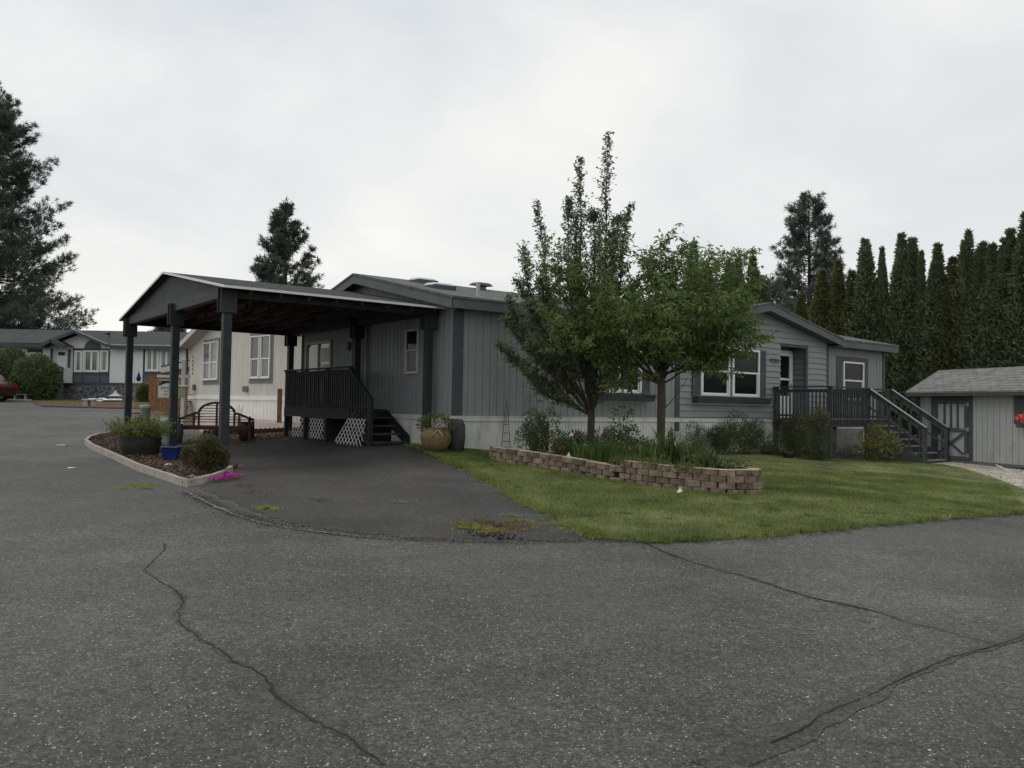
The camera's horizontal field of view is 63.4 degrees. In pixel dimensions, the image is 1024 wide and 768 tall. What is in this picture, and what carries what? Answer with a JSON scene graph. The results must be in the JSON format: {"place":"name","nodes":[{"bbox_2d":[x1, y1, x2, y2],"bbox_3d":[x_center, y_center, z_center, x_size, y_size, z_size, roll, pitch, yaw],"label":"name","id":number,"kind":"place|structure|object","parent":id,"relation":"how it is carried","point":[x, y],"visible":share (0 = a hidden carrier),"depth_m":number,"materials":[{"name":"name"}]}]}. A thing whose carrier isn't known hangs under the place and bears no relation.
{"place":"outdoors","nodes":[
{"label":"outdoors","id":0,"kind":"place"},
{"bbox_2d":[5,399,162,403],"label":"lawn","id":1,"kind":"structure","parent":0,"point":[57,400],"depth_m":44.34,"materials":[{"name":"green plant"}]},
{"bbox_2d":[0,344,27,398],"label":"round bush","id":2,"kind":"object","parent":1,"relation":"on","point":[10,355],"visible":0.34,"depth_m":46.56,"materials":[{"name":"green plant"}]},
{"bbox_2d":[8,352,63,399],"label":"round bush","id":3,"kind":"object","parent":1,"relation":"on","point":[39,377],"visible":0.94,"depth_m":45.39,"materials":[{"name":"green plant"}]},
{"bbox_2d":[135,383,152,401],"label":"round bush","id":4,"kind":"object","parent":1,"relation":"on","point":[142,393],"visible":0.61,"depth_m":45.15,"materials":[{"name":"green plant"}]},
{"bbox_2d":[194,417,299,433],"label":"patio","id":5,"kind":"structure","parent":0,"point":[262,424],"depth_m":26.99,"materials":[{"name":"grey concrete"}]},
{"bbox_2d":[163,431,593,541],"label":"driveway","id":6,"kind":"structure","parent":0,"point":[362,486],"depth_m":12.89,"materials":[{"name":"grey asphalt"}]},
{"bbox_2d":[284,366,408,445],"bbox_3d":[-4.531,0.623,21.704,1.173,2.070,5.350,2,-2,-37],"label":"entry porch","id":7,"kind":"object","parent":6,"relation":"on","point":[311,387],"visible":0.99,"depth_m":20.93,"materials":[{"name":"paint"}]},
{"bbox_2d":[442,515,544,536],"bbox_3d":[-0.241,1.714,10.141,1.257,0.086,1.517,1,-2,0],"label":"weed patch","id":8,"kind":"object","parent":6,"relation":"on","point":[504,523],"visible":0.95,"depth_m":10.14,"materials":[{"name":"green plant"}]},
{"bbox_2d":[0,401,1023,767],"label":"road","id":9,"kind":"structure","parent":0,"point":[412,653],"depth_m":5.53,"materials":[{"name":"grey asphalt"}]},
{"bbox_2d":[0,375,17,400],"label":"parked car","id":10,"kind":"object","parent":9,"relation":"on","point":[7,388],"visible":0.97,"depth_m":43.29,"materials":[{"name":"red metal"}]},
{"bbox_2d":[33,402,187,408],"bbox_3d":[-19.921,1.033,40.027,9.400,0.253,5.700,1,-2,0],"label":"bark mulch bed","id":11,"kind":"object","parent":9,"relation":"on","point":[80,405],"visible":0.64,"depth_m":39.25,"materials":[{"name":"brown wood"}]},
{"bbox_2d":[132,376,190,413],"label":"cedar steps","id":12,"kind":"structure","parent":9,"relation":"on","point":[153,395],"depth_m":33.12,"materials":[{"name":"brown wood"}]},
{"bbox_2d":[88,434,236,482],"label":"bark mulch","id":13,"kind":"object","parent":9,"relation":"on","point":[142,456],"visible":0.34,"depth_m":17.02,"materials":[{"name":"brown wood"}]},
{"bbox_2d":[102,413,176,455],"bbox_3d":[-8.174,1.083,18.282,1.415,0.958,1.386,2,-2,-43],"label":"barrel planter","id":14,"kind":"object","parent":13,"relation":"on","point":[137,437],"visible":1,"depth_m":18.01,"materials":[{"name":"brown wood"}]},
{"bbox_2d":[160,446,183,459],"bbox_3d":[-7.102,1.389,17.284,0.384,0.377,0.314,1,-2,0],"label":"blue planter","id":15,"kind":"object","parent":13,"relation":"on","point":[170,452],"visible":0.98,"depth_m":17.16,"materials":[{"name":"ceramic"}]},
{"bbox_2d":[178,433,231,473],"bbox_3d":[-5.484,1.261,14.881,0.999,0.791,0.694,0,-2,35],"label":"dry bush","id":16,"kind":"object","parent":13,"relation":"on","point":[208,455],"visible":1,"depth_m":14.68,"materials":[{"name":"green plant"}]},
{"bbox_2d":[157,358,190,434],"bbox_3d":[-9.935,0.351,24.220,0.953,2.256,0.250,1,-2,0],"label":"sale sign","id":17,"kind":"object","parent":9,"relation":"on","point":[163,387],"visible":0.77,"depth_m":24.27,"materials":[{"name":"white wood"}]},
{"bbox_2d":[172,589,201,634],"bbox_3d":[-2.412,1.654,6.071,0.129,0.012,1.425,2,-2,-26],"label":"tar seam","id":18,"kind":"object","parent":9,"relation":"on","point":[184,622],"visible":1,"depth_m":5.99,"materials":[{"name":"grey asphalt"}]},
{"bbox_2d":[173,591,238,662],"bbox_3d":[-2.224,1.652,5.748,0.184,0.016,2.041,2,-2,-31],"label":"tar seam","id":19,"kind":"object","parent":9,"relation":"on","point":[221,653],"visible":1,"depth_m":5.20,"materials":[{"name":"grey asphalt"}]},
{"bbox_2d":[186,431,299,445],"bbox_3d":[-7.385,1.515,22.920,3.077,0.351,3.201,1,-2,-18],"label":"soil strip","id":20,"kind":"object","parent":9,"relation":"on","point":[236,437],"visible":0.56,"depth_m":23.24,"materials":[{"name":"brown soil"}]},
{"bbox_2d":[177,402,254,440],"bbox_3d":[-8.044,1.022,22.353,2.024,1.090,0.639,1,-2,-6],"label":"garden bench","id":21,"kind":"object","parent":20,"relation":"on","point":[216,426],"visible":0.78,"depth_m":22.57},
{"bbox_2d":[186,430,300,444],"bbox_3d":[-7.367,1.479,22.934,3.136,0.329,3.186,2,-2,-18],"label":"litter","id":22,"kind":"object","parent":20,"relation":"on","point":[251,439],"visible":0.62,"depth_m":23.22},
{"bbox_2d":[143,543,382,763],"bbox_3d":[-2.258,1.643,6.015,0.384,0.053,5.968,2,-2,-31],"label":"road crack","id":23,"kind":"object","parent":9,"relation":"on","point":[275,694],"visible":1,"depth_m":4.59,"materials":[{"name":"black asphalt"}]},
{"bbox_2d":[263,682,385,765],"bbox_3d":[-0.961,1.639,4.047,0.130,0.003,1.273,2,-2,-38],"label":"tar seam","id":24,"kind":"object","parent":9,"relation":"on","point":[286,696],"visible":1,"depth_m":4.12,"materials":[{"name":"grey asphalt"}]},
{"bbox_2d":[173,490,660,547],"bbox_3d":[-2.071,1.686,10.252,7.642,0.173,2.014,0,-2,26],"label":"grit","id":25,"kind":"object","parent":9,"relation":"on","point":[364,534],"visible":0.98,"depth_m":9.46,"materials":[{"name":"grey gravel"}]},
{"bbox_2d":[698,563,872,610],"bbox_3d":[2.316,1.784,7.364,0.144,0.006,2.091,2,-2,-26],"label":"tar seam","id":26,"kind":"object","parent":9,"relation":"on","point":[745,576],"visible":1,"depth_m":7.35,"materials":[{"name":"black asphalt"}]},
{"bbox_2d":[644,542,999,644],"bbox_3d":[2.309,1.770,7.476,0.180,0.028,4.294,2,-2,-24],"label":"road crack","id":27,"kind":"object","parent":9,"relation":"on","point":[813,597],"visible":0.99,"depth_m":6.86,"materials":[{"name":"black asphalt"}]},
{"bbox_2d":[692,633,1023,767],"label":"tar seam","id":28,"kind":"object","parent":9,"relation":"on","point":[747,752],"visible":1,"depth_m":4.12,"materials":[{"name":"grey asphalt"}]},
{"bbox_2d":[770,636,1021,741],"bbox_3d":[2.515,1.720,4.972,3.447,0.004,0.123,2,-2,-39],"label":"road crack","id":29,"kind":"object","parent":9,"relation":"on","point":[811,722],"visible":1,"depth_m":4.53,"materials":[{"name":"black asphalt"}]},
{"bbox_2d":[0,0,1023,331],"label":"sky","id":30,"kind":"structure","parent":0,"point":[410,138],"materials":[{"name":"white"}]},
{"bbox_2d":[177,407,916,453],"bbox_3d":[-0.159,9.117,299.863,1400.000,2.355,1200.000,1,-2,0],"label":"ground","id":31,"kind":"structure","parent":0,"point":[189,419],"depth_m":30.84,"materials":[{"name":"grey"}]},
{"bbox_2d":[0,80,99,329],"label":"pine tree","id":32,"kind":"object","parent":31,"relation":"on","point":[28,309],"visible":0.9,"depth_m":61.96,"materials":[{"name":"green plant"}]},
{"bbox_2d":[0,329,189,399],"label":"house","id":33,"kind":"structure","parent":31,"relation":"on","point":[91,363],"depth_m":48.69,"materials":[{"name":"white plastic"}]},
{"bbox_2d":[82,350,99,371],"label":"window","id":34,"kind":"structure","parent":33,"relation":"in","point":[91,358],"depth_m":48.69,"materials":[{"name":"grey glass"}]},
{"bbox_2d":[145,349,158,371],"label":"window","id":35,"kind":"structure","parent":33,"relation":"in","point":[151,356],"depth_m":48.68,"materials":[{"name":"grey glass"}]},
{"bbox_2d":[84,432,232,486],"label":"kerb","id":36,"kind":"structure","parent":31,"relation":"on","point":[165,476],"depth_m":15.02,"materials":[{"name":"concrete"}]},
{"bbox_2d":[179,329,301,422],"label":"beige house","id":37,"kind":"structure","parent":31,"relation":"on","point":[258,364],"depth_m":29.49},
{"bbox_2d":[202,342,209,380],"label":"window","id":38,"kind":"structure","parent":37,"relation":"in","point":[206,346],"depth_m":32.71,"materials":[{"name":"grey glass"}]},
{"bbox_2d":[209,341,218,379],"bbox_3d":[-11.473,-0.898,31.894,0.565,1.500,0.724,1,-2,0],"label":"window","id":39,"kind":"structure","parent":37,"relation":"in","point":[214,345],"depth_m":31.93,"materials":[{"name":"grey glass"}]},
{"bbox_2d":[249,335,259,378],"bbox_3d":[-8.995,-0.934,28.958,0.482,1.500,0.428,1,-2,0],"label":"window","id":40,"kind":"structure","parent":37,"relation":"in","point":[254,355],"depth_m":28.98,"materials":[{"name":"grey glass"}]},
{"bbox_2d":[259,335,270,378],"bbox_3d":[-8.497,-0.937,28.526,0.482,1.500,0.428,1,-2,0],"label":"window","id":41,"kind":"structure","parent":37,"relation":"in","point":[265,340],"depth_m":28.55,"materials":[{"name":"grey glass"}]},
{"bbox_2d":[203,427,298,434],"bbox_3d":[-7.763,1.415,24.702,2.762,0.300,0.091,1,-2,-10],"label":"brick edging","id":42,"kind":"object","parent":31,"relation":"on","point":[261,430],"visible":0.38,"depth_m":24.74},
{"bbox_2d":[119,271,447,465],"bbox_3d":[-6.179,-0.348,20.871,5.112,4.422,8.994,2,-2,-37],"label":"carport","id":43,"kind":"object","parent":31,"relation":"on","point":[177,302],"visible":0.94,"depth_m":19.11,"materials":[{"name":"paint"}]},
{"bbox_2d":[248,197,324,288],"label":"pine tree","id":44,"kind":"object","parent":31,"relation":"on","point":[282,246],"visible":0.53,"depth_m":51.53,"materials":[{"name":"green plant"}]},
{"bbox_2d":[288,273,898,452],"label":"manufactured house","id":45,"kind":"structure","parent":31,"relation":"on","point":[477,382],"depth_m":21.56,"materials":[{"name":"grey"}]},
{"bbox_2d":[305,339,331,404],"bbox_3d":[-5.703,-0.286,24.334,0.052,1.950,1.800,2,-2,-37],"label":"sliding door","id":46,"kind":"structure","parent":45,"relation":"in","point":[318,354],"depth_m":24.29,"materials":[{"name":"grey glass"}]},
{"bbox_2d":[404,328,419,373],"bbox_3d":[-2.425,-0.782,20.004,0.052,1.080,0.630,2,-2,-37],"label":"window","id":47,"kind":"structure","parent":45,"relation":"in","point":[411,343],"depth_m":20.02,"materials":[{"name":"grey glass"}]},
{"bbox_2d":[597,345,641,393],"bbox_3d":[2.781,-0.456,21.465,1.630,1.370,0.052,2,-2,-37],"label":"window","id":48,"kind":"structure","parent":45,"relation":"in","point":[639,388],"depth_m":21.78,"materials":[{"name":"white plastic"}]},
{"bbox_2d":[701,349,730,395],"bbox_3d":[5.826,-0.362,23.723,1.270,1.410,0.052,2,-2,-37],"label":"window","id":49,"kind":"structure","parent":45,"relation":"in","point":[713,386],"depth_m":23.74,"materials":[{"name":"glass"}]},
{"bbox_2d":[731,348,759,396],"bbox_3d":[6.935,-0.320,24.560,1.270,1.410,0.052,2,-2,-37],"label":"window","id":50,"kind":"structure","parent":45,"relation":"in","point":[748,386],"depth_m":24.62,"materials":[{"name":"glass"}]},
{"bbox_2d":[780,350,792,416],"bbox_3d":[8.671,0.009,26.552,1.080,2.180,0.140,2,-2,-37],"label":"front door","id":51,"kind":"structure","parent":45,"relation":"in","point":[786,361],"depth_m":26.66,"materials":[{"name":"white wood"}]},
{"bbox_2d":[843,361,863,400],"bbox_3d":[11.585,-0.093,28.104,1.270,1.310,0.052,2,-2,-37],"label":"window","id":52,"kind":"structure","parent":45,"relation":"in","point":[853,372],"depth_m":28.10,"materials":[{"name":"grey glass"}]},
{"bbox_2d":[744,254,761,304],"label":"arborvitae","id":53,"kind":"object","parent":31,"relation":"on","point":[753,257],"visible":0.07,"depth_m":41.99,"materials":[{"name":"green plant"}]},
{"bbox_2d":[755,279,773,303],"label":"arborvitae","id":54,"kind":"object","parent":31,"relation":"on","point":[764,294],"visible":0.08,"depth_m":41.51,"materials":[{"name":"green plant"}]},
{"bbox_2d":[763,274,795,312],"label":"pine tree","id":55,"kind":"object","parent":31,"relation":"on","point":[777,289],"visible":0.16,"depth_m":49.52,"materials":[{"name":"green plant"}]},
{"bbox_2d":[794,292,809,320],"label":"arborvitae","id":56,"kind":"object","parent":31,"relation":"on","point":[801,310],"visible":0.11,"depth_m":35.99,"materials":[{"name":"green plant"}]},
{"bbox_2d":[768,189,855,313],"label":"pine tree","id":57,"kind":"object","parent":31,"relation":"on","point":[823,259],"visible":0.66,"depth_m":57.46,"materials":[{"name":"green plant"}]},
{"bbox_2d":[808,269,831,330],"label":"arborvitae","id":58,"kind":"object","parent":31,"relation":"on","point":[819,308],"visible":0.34,"depth_m":39.88,"materials":[{"name":"green plant"}]},
{"bbox_2d":[823,259,849,334],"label":"arborvitae","id":59,"kind":"object","parent":31,"relation":"on","point":[837,296],"visible":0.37,"depth_m":39.39,"materials":[{"name":"green plant"}]},
{"bbox_2d":[835,270,862,338],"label":"arborvitae","id":60,"kind":"object","parent":31,"relation":"on","point":[849,289],"visible":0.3,"depth_m":38.92,"materials":[{"name":"green plant"}]},
{"bbox_2d":[773,386,949,462],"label":"front deck","id":61,"kind":"structure","parent":31,"relation":"on","point":[917,450],"depth_m":24.54,"materials":[{"name":"paint"}]},
{"bbox_2d":[842,237,882,341],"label":"arborvitae","id":62,"kind":"object","parent":31,"relation":"on","point":[862,315],"visible":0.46,"depth_m":38.28,"materials":[{"name":"green plant"}]},
{"bbox_2d":[867,245,891,414],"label":"arborvitae","id":63,"kind":"object","parent":31,"relation":"on","point":[881,292],"visible":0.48,"depth_m":37.91,"materials":[{"name":"green plant"}]},
{"bbox_2d":[880,231,916,434],"bbox_3d":[17.684,-2.197,37.606,2.253,9.586,2.020,1,-2,17],"label":"arborvitae","id":64,"kind":"object","parent":31,"relation":"on","point":[896,274],"visible":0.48,"depth_m":37.41,"materials":[{"name":"green plant"}]},
{"bbox_2d":[885,236,929,435],"bbox_3d":[18.072,-2.051,37.337,2.517,9.323,2.288,1,-2,1],"label":"arborvitae","id":65,"kind":"object","parent":31,"relation":"on","point":[908,279],"visible":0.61,"depth_m":36.99,"materials":[{"name":"green plant"}]},
{"bbox_2d":[905,250,932,434],"bbox_3d":[18.225,-1.725,36.898,1.415,8.638,1.334,2,-2,-37],"label":"arborvitae","id":66,"kind":"object","parent":31,"relation":"on","point":[919,272],"visible":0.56,"depth_m":36.72,"materials":[{"name":"green plant"}]},
{"bbox_2d":[912,242,949,435],"bbox_3d":[18.777,-1.844,36.500,2.137,8.931,2.137,0,-2,28],"label":"arborvitae","id":67,"kind":"object","parent":31,"relation":"on","point":[936,283],"visible":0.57,"depth_m":36.28,"materials":[{"name":"green plant"}]},
{"bbox_2d":[926,256,972,375],"bbox_3d":[19.216,-1.519,36.020,2.424,8.243,2.244,2,-2,-34],"label":"arborvitae","id":68,"kind":"object","parent":31,"relation":"on","point":[947,331],"visible":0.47,"depth_m":35.80,"materials":[{"name":"green plant"}]},
{"bbox_2d":[945,228,979,369],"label":"arborvitae","id":69,"kind":"object","parent":31,"relation":"on","point":[964,256],"visible":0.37,"depth_m":35.46,"materials":[{"name":"green plant"}]},
{"bbox_2d":[958,240,996,368],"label":"arborvitae","id":70,"kind":"object","parent":31,"relation":"on","point":[977,260],"visible":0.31,"depth_m":34.96,"materials":[{"name":"green plant"}]},
{"bbox_2d":[966,241,1008,368],"bbox_3d":[20.107,-1.683,34.616,2.288,8.678,2.288,0,-2,37],"label":"arborvitae","id":71,"kind":"object","parent":31,"relation":"on","point":[990,257],"visible":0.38,"depth_m":34.44,"materials":[{"name":"green plant"}]},
{"bbox_2d":[984,236,1015,367],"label":"arborvitae","id":72,"kind":"object","parent":31,"relation":"on","point":[1000,254],"visible":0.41,"depth_m":34.05,"materials":[{"name":"green plant"}]},
{"bbox_2d":[982,227,1023,367],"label":"arborvitae","id":73,"kind":"object","parent":31,"relation":"on","point":[1010,234],"visible":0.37,"depth_m":33.98,"materials":[{"name":"green plant"}]},
{"bbox_2d":[995,211,1023,366],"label":"arborvitae","id":74,"kind":"object","parent":31,"relation":"on","point":[1016,283],"visible":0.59,"depth_m":33.47,"materials":[{"name":"green plant"}]},
{"bbox_2d":[403,442,1023,543],"bbox_3d":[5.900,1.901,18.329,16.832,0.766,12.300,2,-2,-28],"label":"lawn","id":75,"kind":"structure","parent":0,"point":[866,463],"depth_m":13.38,"materials":[{"name":"green plant"}]},
{"bbox_2d":[415,412,456,451],"bbox_3d":[-1.622,1.014,17.725,0.896,0.849,0.796,1,-2,0],"label":"ceramic pot","id":76,"kind":"object","parent":75,"relation":"on","point":[436,439],"visible":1,"depth_m":17.51,"materials":[{"name":"ceramic"}]},
{"bbox_2d":[448,419,464,450],"bbox_3d":[-1.211,1.103,18.026,0.400,0.700,0.394,1,-2,0],"label":"grey urn","id":77,"kind":"object","parent":75,"relation":"on","point":[457,442],"visible":0.72,"depth_m":17.86,"materials":[{"name":"grey ceramic"}]},
{"bbox_2d":[442,461,609,538],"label":"edge grass","id":78,"kind":"structure","parent":75,"relation":"on","point":[501,498],"depth_m":11.28,"materials":[{"name":"green plant"}]},
{"bbox_2d":[491,450,759,477],"bbox_3d":[2.231,1.540,16.227,2.382,0.276,6.280,2,-2,-44],"label":"planting bed","id":79,"kind":"object","parent":75,"relation":"on","point":[639,468],"visible":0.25,"depth_m":14.42,"materials":[{"name":"brown soil"}]},
{"bbox_2d":[513,407,562,452],"bbox_3d":[0.509,0.952,17.181,0.975,0.998,0.822,0,-2,41],"label":"leggy shrub","id":80,"kind":"object","parent":79,"relation":"on","point":[540,429],"visible":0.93,"depth_m":17.09,"materials":[{"name":"green plant"}]},
{"bbox_2d":[546,428,576,454],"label":"rose bush","id":81,"kind":"object","parent":79,"relation":"on","point":[560,440],"visible":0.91,"depth_m":16.33,"materials":[{"name":"green plant"}]},
{"bbox_2d":[493,131,645,447],"bbox_3d":[1.256,-1.859,17.385,3.024,7.075,2.582,0,-2,30],"label":"pear tree","id":82,"kind":"object","parent":79,"relation":"on","point":[559,368],"visible":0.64,"depth_m":17.35,"materials":[{"name":"green plant"}]},
{"bbox_2d":[561,433,604,460],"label":"grassy clump","id":83,"kind":"object","parent":79,"relation":"on","point":[581,452],"visible":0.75,"depth_m":16.06,"materials":[{"name":"green plant"}]},
{"bbox_2d":[562,428,617,449],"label":"broadleaf shrub","id":84,"kind":"object","parent":79,"relation":"on","point":[578,441],"visible":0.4,"depth_m":16.84,"materials":[{"name":"green plant"}]},
{"bbox_2d":[581,439,618,463],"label":"grassy clump","id":85,"kind":"object","parent":79,"relation":"on","point":[599,457],"visible":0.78,"depth_m":15.97,"materials":[{"name":"green plant"}]},
{"bbox_2d":[598,406,640,452],"bbox_3d":[2.272,1.051,17.787,0.981,1.242,1.006,1,-2,0],"label":"broadleaf shrub","id":86,"kind":"object","parent":79,"relation":"on","point":[628,430],"visible":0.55,"depth_m":17.70,"materials":[{"name":"green plant"}]},
{"bbox_2d":[514,223,778,439],"bbox_3d":[2.561,-0.763,16.132,5.124,4.888,3.692,1,-2,0],"label":"cherry tree","id":87,"kind":"object","parent":79,"relation":"on","point":[660,326],"visible":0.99,"depth_m":15.91,"materials":[{"name":"green plant"}]},
{"bbox_2d":[624,432,670,463],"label":"iris clump","id":88,"kind":"object","parent":79,"relation":"on","point":[651,451],"visible":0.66,"depth_m":14.92,"materials":[{"name":"green plant"}]},
{"bbox_2d":[638,454,681,469],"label":"herb","id":89,"kind":"object","parent":79,"relation":"on","point":[658,461],"visible":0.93,"depth_m":14.17,"materials":[{"name":"green plant"}]},
{"bbox_2d":[649,421,695,464],"bbox_3d":[2.909,1.061,15.229,1.126,0.918,1.319,1,-2,0],"label":"iris clump","id":90,"kind":"object","parent":79,"relation":"on","point":[672,454],"visible":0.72,"depth_m":15.18,"materials":[{"name":"green plant"}]},
{"bbox_2d":[674,437,718,466],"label":"daylily","id":91,"kind":"object","parent":79,"relation":"on","point":[683,452],"visible":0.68,"depth_m":15.07,"materials":[{"name":"green plant"}]},
{"bbox_2d":[689,444,731,468],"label":"daylily","id":92,"kind":"object","parent":79,"relation":"on","point":[707,462],"visible":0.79,"depth_m":14.61,"materials":[{"name":"green plant"}]},
{"bbox_2d":[701,424,738,454],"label":"garden shrub","id":93,"kind":"object","parent":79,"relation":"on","point":[720,443],"visible":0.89,"depth_m":22.97,"materials":[{"name":"green plant"}]},
{"bbox_2d":[489,446,762,494],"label":"retaining wall","id":94,"kind":"structure","parent":75,"relation":"on","point":[721,483],"depth_m":14.34,"materials":[{"name":"beige stone"}]},
{"bbox_2d":[682,420,710,448],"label":"garden shrub","id":95,"kind":"object","parent":75,"relation":"on","point":[696,433],"visible":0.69,"depth_m":22.41,"materials":[{"name":"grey plant"}]},
{"bbox_2d":[721,408,763,454],"bbox_3d":[6.528,1.375,23.650,1.427,1.363,0.881,2,-2,-23],"label":"garden shrub","id":96,"kind":"object","parent":75,"relation":"on","point":[740,432],"visible":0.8,"depth_m":23.61,"materials":[{"name":"green plant"}]},
{"bbox_2d":[740,417,792,455],"bbox_3d":[7.476,1.533,24.311,1.644,1.158,0.936,0,-2,26],"label":"garden shrub","id":97,"kind":"object","parent":75,"relation":"on","point":[770,448],"visible":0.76,"depth_m":24.23,"materials":[{"name":"green plant"}]},
{"bbox_2d":[778,412,811,457],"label":"garden shrub","id":98,"kind":"object","parent":75,"relation":"on","point":[789,427],"visible":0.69,"depth_m":23.95,"materials":[{"name":"green plant"}]},
{"bbox_2d":[793,403,833,460],"bbox_3d":[8.431,1.352,23.222,1.168,1.658,0.814,1,-2,0],"label":"garden shrub","id":99,"kind":"object","parent":75,"relation":"on","point":[817,443],"visible":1,"depth_m":23.17,"materials":[{"name":"green plant"}]},
{"bbox_2d":[852,422,903,461],"bbox_3d":[10.534,1.659,23.658,1.436,1.238,1.271,1,-2,0],"label":"rhododendron","id":100,"kind":"object","parent":75,"relation":"on","point":[873,443],"visible":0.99,"depth_m":23.68,"materials":[{"name":"green plant"}]},
{"bbox_2d":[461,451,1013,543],"bbox_3d":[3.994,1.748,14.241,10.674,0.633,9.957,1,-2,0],"label":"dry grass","id":101,"kind":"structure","parent":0,"point":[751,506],"depth_m":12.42,"materials":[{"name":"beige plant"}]},
{"bbox_2d":[934,461,1023,488],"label":"gravel path","id":102,"kind":"structure","parent":0,"point":[1006,472],"depth_m":21.53,"materials":[{"name":"grey gravel"}]},
{"bbox_2d":[905,366,1023,467],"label":"garden shed","id":103,"kind":"structure","parent":102,"relation":"on","point":[979,412],"depth_m":23.61,"materials":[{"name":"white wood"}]},
{"bbox_2d":[934,400,968,459],"bbox_3d":[12.919,1.340,24.350,0.070,1.730,1.270,1,-2,-17],"label":"door","id":104,"kind":"structure","parent":103,"relation":"in","point":[952,413],"depth_m":24.27,"materials":[{"name":"wood"}]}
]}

